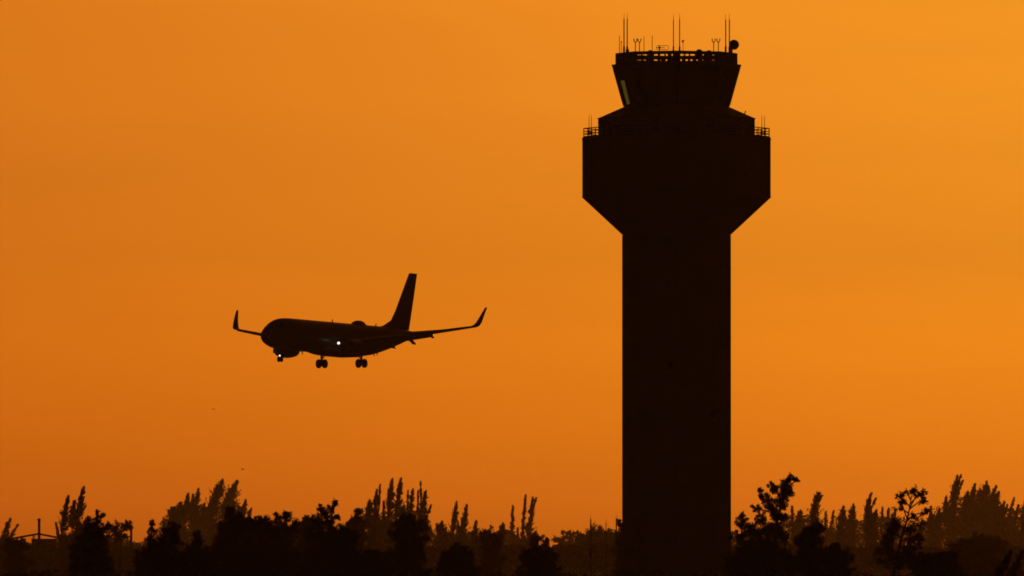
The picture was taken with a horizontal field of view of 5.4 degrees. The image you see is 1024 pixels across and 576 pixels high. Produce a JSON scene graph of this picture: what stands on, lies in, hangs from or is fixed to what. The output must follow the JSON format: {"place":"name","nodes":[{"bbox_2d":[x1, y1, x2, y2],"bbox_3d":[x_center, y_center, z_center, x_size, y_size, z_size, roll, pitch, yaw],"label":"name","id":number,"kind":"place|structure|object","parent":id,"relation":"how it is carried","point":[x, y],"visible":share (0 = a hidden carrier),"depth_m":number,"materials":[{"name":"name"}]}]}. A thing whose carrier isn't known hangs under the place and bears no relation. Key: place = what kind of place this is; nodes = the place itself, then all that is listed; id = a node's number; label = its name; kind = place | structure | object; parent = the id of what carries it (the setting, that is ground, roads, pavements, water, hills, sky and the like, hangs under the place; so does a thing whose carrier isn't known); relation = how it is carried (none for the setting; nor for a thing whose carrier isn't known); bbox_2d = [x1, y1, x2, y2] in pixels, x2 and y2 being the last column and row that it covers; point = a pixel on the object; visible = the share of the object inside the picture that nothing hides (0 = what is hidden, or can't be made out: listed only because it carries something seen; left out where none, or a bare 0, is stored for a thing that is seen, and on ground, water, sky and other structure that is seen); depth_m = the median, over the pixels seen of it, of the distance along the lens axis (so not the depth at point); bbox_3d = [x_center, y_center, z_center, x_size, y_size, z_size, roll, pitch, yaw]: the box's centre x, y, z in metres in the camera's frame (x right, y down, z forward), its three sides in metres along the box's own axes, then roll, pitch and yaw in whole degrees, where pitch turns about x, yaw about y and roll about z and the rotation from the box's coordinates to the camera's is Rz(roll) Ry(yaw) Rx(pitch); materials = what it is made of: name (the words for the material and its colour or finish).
{"place":"outdoors","nodes":[
{"label":"outdoors","id":0,"kind":"place"},
{"bbox_2d":[233,273,486,367],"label":"airliner","id":1,"kind":"object","parent":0,"point":[286,337],"visible":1,"depth_m":1360.36,"materials":[{"name":"paint"}]},
{"bbox_2d":[2,561,1021,575],"bbox_3d":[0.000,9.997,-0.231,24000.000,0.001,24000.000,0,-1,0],"label":"ground","id":2,"kind":"structure","parent":0,"point":[602,574],"depth_m":3250.78,"materials":[{"name":"black soil"}]},
{"bbox_2d":[0,518,18,542],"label":"pine tree","id":3,"kind":"object","parent":2,"relation":"on","point":[4,536],"visible":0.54,"depth_m":3698.11,"materials":[{"name":"black plant"}]},
{"bbox_2d":[1,536,35,575],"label":"broadleaf tree","id":4,"kind":"object","parent":2,"relation":"on","point":[17,546],"visible":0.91,"depth_m":1619.06,"materials":[{"name":"black plant"}]},
{"bbox_2d":[6,533,56,566],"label":"open shelter","id":5,"kind":"object","parent":2,"relation":"on","point":[47,543],"visible":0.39,"depth_m":2715.94,"materials":[{"name":"metal"}]},
{"bbox_2d":[37,518,40,546],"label":"utility pole","id":6,"kind":"object","parent":2,"relation":"on","point":[39,537],"visible":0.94,"depth_m":2649.04,"materials":[{"name":"brown wood"}]},
{"bbox_2d":[52,495,72,574],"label":"pine tree","id":7,"kind":"object","parent":2,"relation":"on","point":[63,543],"visible":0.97,"depth_m":2348.86,"materials":[{"name":"black plant"}]},
{"bbox_2d":[67,486,86,563],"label":"pine tree","id":8,"kind":"object","parent":2,"relation":"on","point":[77,514],"visible":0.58,"depth_m":2498.94,"materials":[{"name":"black plant"}]},
{"bbox_2d":[80,516,89,575],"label":"pine tree","id":9,"kind":"object","parent":2,"relation":"on","point":[85,522],"visible":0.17,"depth_m":1699.00,"materials":[{"name":"black plant"}]},
{"bbox_2d":[65,509,116,575],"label":"broadleaf tree","id":10,"kind":"object","parent":2,"relation":"on","point":[91,559],"visible":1,"depth_m":719.44,"materials":[{"name":"black plant"}]},
{"bbox_2d":[107,518,133,575],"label":"broadleaf tree","id":11,"kind":"object","parent":2,"relation":"on","point":[117,532],"visible":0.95,"depth_m":1599.33,"materials":[{"name":"black plant"}]},
{"bbox_2d":[129,529,132,548],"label":"utility pole","id":12,"kind":"object","parent":2,"relation":"on","point":[130,530],"visible":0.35,"depth_m":2649.03,"materials":[{"name":"brown wood"}]},
{"bbox_2d":[133,519,169,575],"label":"broadleaf tree","id":13,"kind":"object","parent":2,"relation":"on","point":[142,565],"visible":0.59,"depth_m":659.61,"materials":[{"name":"black plant"}]},
{"bbox_2d":[142,520,185,575],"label":"broadleaf tree","id":14,"kind":"object","parent":2,"relation":"on","point":[163,562],"visible":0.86,"depth_m":619.54,"materials":[{"name":"black plant"}]},
{"bbox_2d":[161,492,193,545],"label":"pine tree","id":15,"kind":"object","parent":2,"relation":"on","point":[179,513],"visible":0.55,"depth_m":4147.12,"materials":[{"name":"black plant"}]},
{"bbox_2d":[186,487,206,544],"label":"pine tree","id":16,"kind":"object","parent":2,"relation":"on","point":[194,507],"visible":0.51,"depth_m":4448.68,"materials":[{"name":"black plant"}]},
{"bbox_2d":[175,530,223,575],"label":"broadleaf tree","id":17,"kind":"object","parent":2,"relation":"on","point":[195,557],"visible":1,"depth_m":599.42,"materials":[{"name":"black plant"}]},
{"bbox_2d":[199,479,226,545],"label":"pine tree","id":18,"kind":"object","parent":2,"relation":"on","point":[211,509],"visible":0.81,"depth_m":4298.27,"materials":[{"name":"black plant"}]},
{"bbox_2d":[217,479,240,542],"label":"pine tree","id":19,"kind":"object","parent":2,"relation":"on","point":[229,497],"visible":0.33,"depth_m":4595.71,"materials":[{"name":"black plant"}]},
{"bbox_2d":[208,505,259,575],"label":"broadleaf tree","id":20,"kind":"object","parent":2,"relation":"on","point":[232,558],"visible":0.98,"depth_m":699.44,"materials":[{"name":"black plant"}]},
{"bbox_2d":[233,498,253,548],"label":"pine tree","id":21,"kind":"object","parent":2,"relation":"on","point":[243,508],"visible":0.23,"depth_m":3999.42,"materials":[{"name":"black plant"}]},
{"bbox_2d":[242,514,288,575],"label":"broadleaf tree","id":22,"kind":"object","parent":2,"relation":"on","point":[263,553],"visible":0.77,"depth_m":739.47,"materials":[{"name":"black plant"}]},
{"bbox_2d":[269,510,307,575],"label":"broadleaf tree","id":23,"kind":"object","parent":2,"relation":"on","point":[288,555],"visible":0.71,"depth_m":799.46,"materials":[{"name":"black plant"}]},
{"bbox_2d":[291,512,321,575],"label":"broadleaf tree","id":24,"kind":"object","parent":2,"relation":"on","point":[306,522],"visible":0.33,"depth_m":1349.14,"materials":[{"name":"black plant"}]},
{"bbox_2d":[300,499,340,575],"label":"broadleaf tree","id":25,"kind":"object","parent":2,"relation":"on","point":[315,558],"visible":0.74,"depth_m":679.39,"materials":[{"name":"black plant"}]},
{"bbox_2d":[320,526,367,575],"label":"broadleaf tree","id":26,"kind":"object","parent":2,"relation":"on","point":[344,560],"visible":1,"depth_m":619.51,"materials":[{"name":"black plant"}]},
{"bbox_2d":[337,507,373,571],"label":"broadleaf tree","id":27,"kind":"object","parent":2,"relation":"on","point":[356,521],"visible":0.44,"depth_m":1599.47,"materials":[{"name":"black plant"}]},
{"bbox_2d":[364,484,389,547],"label":"pine tree","id":28,"kind":"object","parent":2,"relation":"on","point":[377,535],"visible":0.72,"depth_m":2798.42,"materials":[{"name":"black plant"}]},
{"bbox_2d":[380,478,394,546],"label":"pine tree","id":29,"kind":"object","parent":2,"relation":"on","point":[390,493],"visible":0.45,"depth_m":2948.46,"materials":[{"name":"black plant"}]},
{"bbox_2d":[391,477,407,542],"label":"pine tree","id":30,"kind":"object","parent":2,"relation":"on","point":[398,509],"visible":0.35,"depth_m":2859.55,"materials":[{"name":"black plant"}]},
{"bbox_2d":[385,513,434,575],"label":"broadleaf tree","id":31,"kind":"object","parent":2,"relation":"on","point":[404,554],"visible":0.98,"depth_m":719.37,"materials":[{"name":"black plant"}]},
{"bbox_2d":[406,488,417,572],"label":"pine tree","id":32,"kind":"object","parent":2,"relation":"on","point":[410,506],"visible":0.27,"depth_m":3098.58,"materials":[{"name":"black plant"}]},
{"bbox_2d":[416,481,432,557],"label":"pine tree","id":33,"kind":"object","parent":2,"relation":"on","point":[422,512],"visible":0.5,"depth_m":2799.00,"materials":[{"name":"black plant"}]},
{"bbox_2d":[430,520,452,563],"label":"pine tree","id":34,"kind":"object","parent":2,"relation":"on","point":[444,540],"visible":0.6,"depth_m":3248.12,"materials":[{"name":"black plant"}]},
{"bbox_2d":[448,501,467,547],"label":"pine tree","id":35,"kind":"object","parent":2,"relation":"on","point":[456,536],"visible":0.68,"depth_m":3399.21,"materials":[{"name":"black plant"}]},
{"bbox_2d":[435,541,481,575],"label":"broadleaf tree","id":36,"kind":"object","parent":2,"relation":"on","point":[460,560],"visible":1,"depth_m":679.51,"materials":[{"name":"black plant"}]},
{"bbox_2d":[460,504,470,545],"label":"pine tree","id":37,"kind":"object","parent":2,"relation":"on","point":[463,518],"visible":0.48,"depth_m":3458.49,"materials":[{"name":"black plant"}]},
{"bbox_2d":[469,519,482,546],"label":"pine tree","id":38,"kind":"object","parent":2,"relation":"on","point":[474,533],"visible":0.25,"depth_m":3098.36,"materials":[{"name":"black plant"}]},
{"bbox_2d":[475,525,507,575],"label":"broadleaf tree","id":39,"kind":"object","parent":2,"relation":"on","point":[491,554],"visible":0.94,"depth_m":1498.98,"materials":[{"name":"black plant"}]},
{"bbox_2d":[496,522,506,566],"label":"pine tree","id":40,"kind":"object","parent":2,"relation":"on","point":[501,529],"visible":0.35,"depth_m":2798.76,"materials":[{"name":"black plant"}]},
{"bbox_2d":[0,541,1023,575],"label":"roadside thicket","id":41,"kind":"object","parent":2,"relation":"on","point":[571,558],"visible":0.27,"depth_m":2579.57,"materials":[{"name":"black plant"}]},
{"bbox_2d":[1,497,1022,560],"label":"distant wood","id":42,"kind":"object","parent":2,"relation":"on","point":[859,527],"visible":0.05,"depth_m":4955.95,"materials":[{"name":"black plant"}]},
{"bbox_2d":[507,505,520,549],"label":"pine tree","id":43,"kind":"object","parent":2,"relation":"on","point":[516,538],"visible":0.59,"depth_m":4597.33,"materials":[{"name":"black plant"}]},
{"bbox_2d":[519,494,528,546],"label":"pine tree","id":44,"kind":"object","parent":2,"relation":"on","point":[523,541],"visible":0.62,"depth_m":3699.01,"materials":[{"name":"brown plant"}]},
{"bbox_2d":[525,497,536,546],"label":"pine tree","id":45,"kind":"object","parent":2,"relation":"on","point":[528,528],"visible":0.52,"depth_m":3848.63,"materials":[{"name":"brown plant"}]},
{"bbox_2d":[523,530,550,568],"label":"broadleaf tree","id":46,"kind":"object","parent":2,"relation":"on","point":[535,538],"visible":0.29,"depth_m":1499.17,"materials":[{"name":"black plant"}]},
{"bbox_2d":[514,544,562,575],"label":"broadleaf tree","id":47,"kind":"object","parent":2,"relation":"on","point":[536,561],"visible":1,"depth_m":699.40,"materials":[{"name":"black plant"}]},
{"bbox_2d":[551,529,576,545],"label":"broadleaf tree","id":48,"kind":"object","parent":2,"relation":"on","point":[564,539],"visible":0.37,"depth_m":4597.46,"materials":[{"name":"brown plant"}]},
{"bbox_2d":[567,521,617,570],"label":"broadleaf tree","id":49,"kind":"object","parent":2,"relation":"on","point":[600,534],"visible":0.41,"depth_m":3397.60,"materials":[{"name":"black plant"}]},
{"bbox_2d":[611,518,621,575],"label":"broadleaf tree","id":50,"kind":"object","parent":2,"relation":"on","point":[619,551],"visible":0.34,"depth_m":1249.39,"materials":[{"name":"black plant"}]},
{"bbox_2d":[722,511,762,575],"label":"broadleaf tree","id":51,"kind":"object","parent":2,"relation":"on","point":[736,565],"visible":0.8,"depth_m":619.54,"materials":[{"name":"black plant"}]},
{"bbox_2d":[745,472,800,575],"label":"broadleaf tree","id":52,"kind":"object","parent":2,"relation":"on","point":[766,561],"visible":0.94,"depth_m":599.62,"materials":[{"name":"black plant"}]},
{"bbox_2d":[788,505,805,543],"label":"pine tree","id":53,"kind":"object","parent":2,"relation":"on","point":[796,529],"visible":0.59,"depth_m":3997.11,"materials":[{"name":"brown plant"}]},
{"bbox_2d":[784,519,828,575],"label":"broadleaf tree","id":54,"kind":"object","parent":2,"relation":"on","point":[804,559],"visible":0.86,"depth_m":579.53,"materials":[{"name":"black plant"}]},
{"bbox_2d":[806,491,827,547],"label":"pine tree","id":55,"kind":"object","parent":2,"relation":"on","point":[815,513],"visible":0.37,"depth_m":2949.03,"materials":[{"name":"brown plant"}]},
{"bbox_2d":[823,510,835,547],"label":"pine tree","id":56,"kind":"object","parent":2,"relation":"on","point":[829,533],"visible":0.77,"depth_m":4898.38,"materials":[{"name":"brown plant"}]},
{"bbox_2d":[811,542,856,575],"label":"broadleaf tree","id":57,"kind":"object","parent":2,"relation":"on","point":[835,559],"visible":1,"depth_m":569.56,"materials":[{"name":"black plant"}]},
{"bbox_2d":[833,505,850,546],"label":"pine tree","id":58,"kind":"object","parent":2,"relation":"on","point":[841,537],"visible":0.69,"depth_m":3698.59,"materials":[{"name":"brown plant"}]},
{"bbox_2d":[845,503,859,551],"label":"pine tree","id":59,"kind":"object","parent":2,"relation":"on","point":[851,523],"visible":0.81,"depth_m":3848.73,"materials":[{"name":"brown plant"}]},
{"bbox_2d":[859,492,881,569],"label":"pine tree","id":60,"kind":"object","parent":2,"relation":"on","point":[870,518],"visible":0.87,"depth_m":3248.66,"materials":[{"name":"brown plant"}]},
{"bbox_2d":[877,506,899,543],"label":"pine tree","id":61,"kind":"object","parent":2,"relation":"on","point":[887,518],"visible":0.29,"depth_m":4748.32,"materials":[{"name":"black plant"}]},
{"bbox_2d":[871,484,929,575],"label":"broadleaf tree","id":62,"kind":"object","parent":2,"relation":"on","point":[898,562],"visible":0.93,"depth_m":599.72,"materials":[{"name":"black plant"}]},
{"bbox_2d":[924,505,948,550],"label":"pine tree","id":63,"kind":"object","parent":2,"relation":"on","point":[934,538],"visible":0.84,"depth_m":3998.77,"materials":[{"name":"brown plant"}]},
{"bbox_2d":[906,550,967,575],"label":"broadleaf tree","id":64,"kind":"object","parent":2,"relation":"on","point":[925,564],"visible":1,"depth_m":559.71,"materials":[{"name":"black plant"}]},
{"bbox_2d":[941,473,969,547],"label":"pine tree","id":65,"kind":"object","parent":2,"relation":"on","point":[953,532],"visible":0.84,"depth_m":4297.60,"materials":[{"name":"brown plant"}]},
{"bbox_2d":[958,483,981,542],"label":"pine tree","id":66,"kind":"object","parent":2,"relation":"on","point":[967,511],"visible":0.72,"depth_m":4447.45,"materials":[{"name":"brown plant"}]},
{"bbox_2d":[946,530,1009,575],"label":"broadleaf tree","id":67,"kind":"object","parent":2,"relation":"on","point":[984,549],"visible":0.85,"depth_m":1498.86,"materials":[{"name":"black plant"}]},
{"bbox_2d":[964,480,1000,542],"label":"pine tree","id":68,"kind":"object","parent":2,"relation":"on","point":[983,514],"visible":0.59,"depth_m":4594.91,"materials":[{"name":"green plant"}]},
{"bbox_2d":[987,500,1014,558],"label":"pine tree","id":69,"kind":"object","parent":2,"relation":"on","point":[998,526],"visible":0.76,"depth_m":4298.02,"materials":[{"name":"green plant"}]},
{"bbox_2d":[1005,497,1020,560],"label":"pine tree","id":70,"kind":"object","parent":2,"relation":"on","point":[1013,537],"visible":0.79,"depth_m":4448.00,"materials":[{"name":"brown plant"}]},
{"bbox_2d":[1015,502,1023,547],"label":"pine tree","id":71,"kind":"object","parent":2,"relation":"on","point":[1021,535],"visible":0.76,"depth_m":3997.68,"materials":[{"name":"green plant"}]},
{"bbox_2d":[0,0,1023,546],"label":"sky","id":72,"kind":"structure","parent":0,"point":[169,169],"materials":[{"name":"orange"}]},
{"bbox_2d":[590,517,590,575],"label":"slender pole","id":73,"kind":"object","parent":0,"point":[590,546],"visible":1,"depth_m":1149.61,"materials":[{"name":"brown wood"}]},
{"bbox_2d":[606,543,606,573],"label":"slender pole","id":74,"kind":"object","parent":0,"point":[606,558],"visible":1,"depth_m":1299.58,"materials":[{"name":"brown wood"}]},
{"bbox_2d":[616,518,616,573],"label":"slender pole","id":75,"kind":"object","parent":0,"point":[616,545],"visible":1,"depth_m":1099.63,"materials":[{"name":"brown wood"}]},
{"bbox_2d":[582,14,770,575],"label":"control tower","id":76,"kind":"structure","parent":0,"point":[676,172],"depth_m":995.88,"materials":[{"name":"concrete"}]},
{"bbox_2d":[613,66,638,104],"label":"window frame","id":77,"kind":"structure","parent":76,"relation":"in","point":[624,77],"depth_m":998.94,"materials":[{"name":"glass"}]},
{"bbox_2d":[632,65,676,102],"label":"window frame","id":78,"kind":"structure","parent":76,"relation":"in","point":[653,83],"depth_m":996.02,"materials":[{"name":"glass"}]},
{"bbox_2d":[677,65,721,102],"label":"window","id":79,"kind":"structure","parent":76,"relation":"in","point":[695,83],"depth_m":996.02,"materials":[{"name":"glass"}]},
{"bbox_2d":[715,66,739,104],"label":"window","id":80,"kind":"structure","parent":76,"relation":"in","point":[729,75],"depth_m":998.94,"materials":[{"name":"glass"}]},
{"bbox_2d":[993,549,1023,575],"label":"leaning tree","id":81,"kind":"object","parent":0,"point":[1001,567],"visible":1,"depth_m":559.73,"materials":[{"name":"black plant"}]}
]}

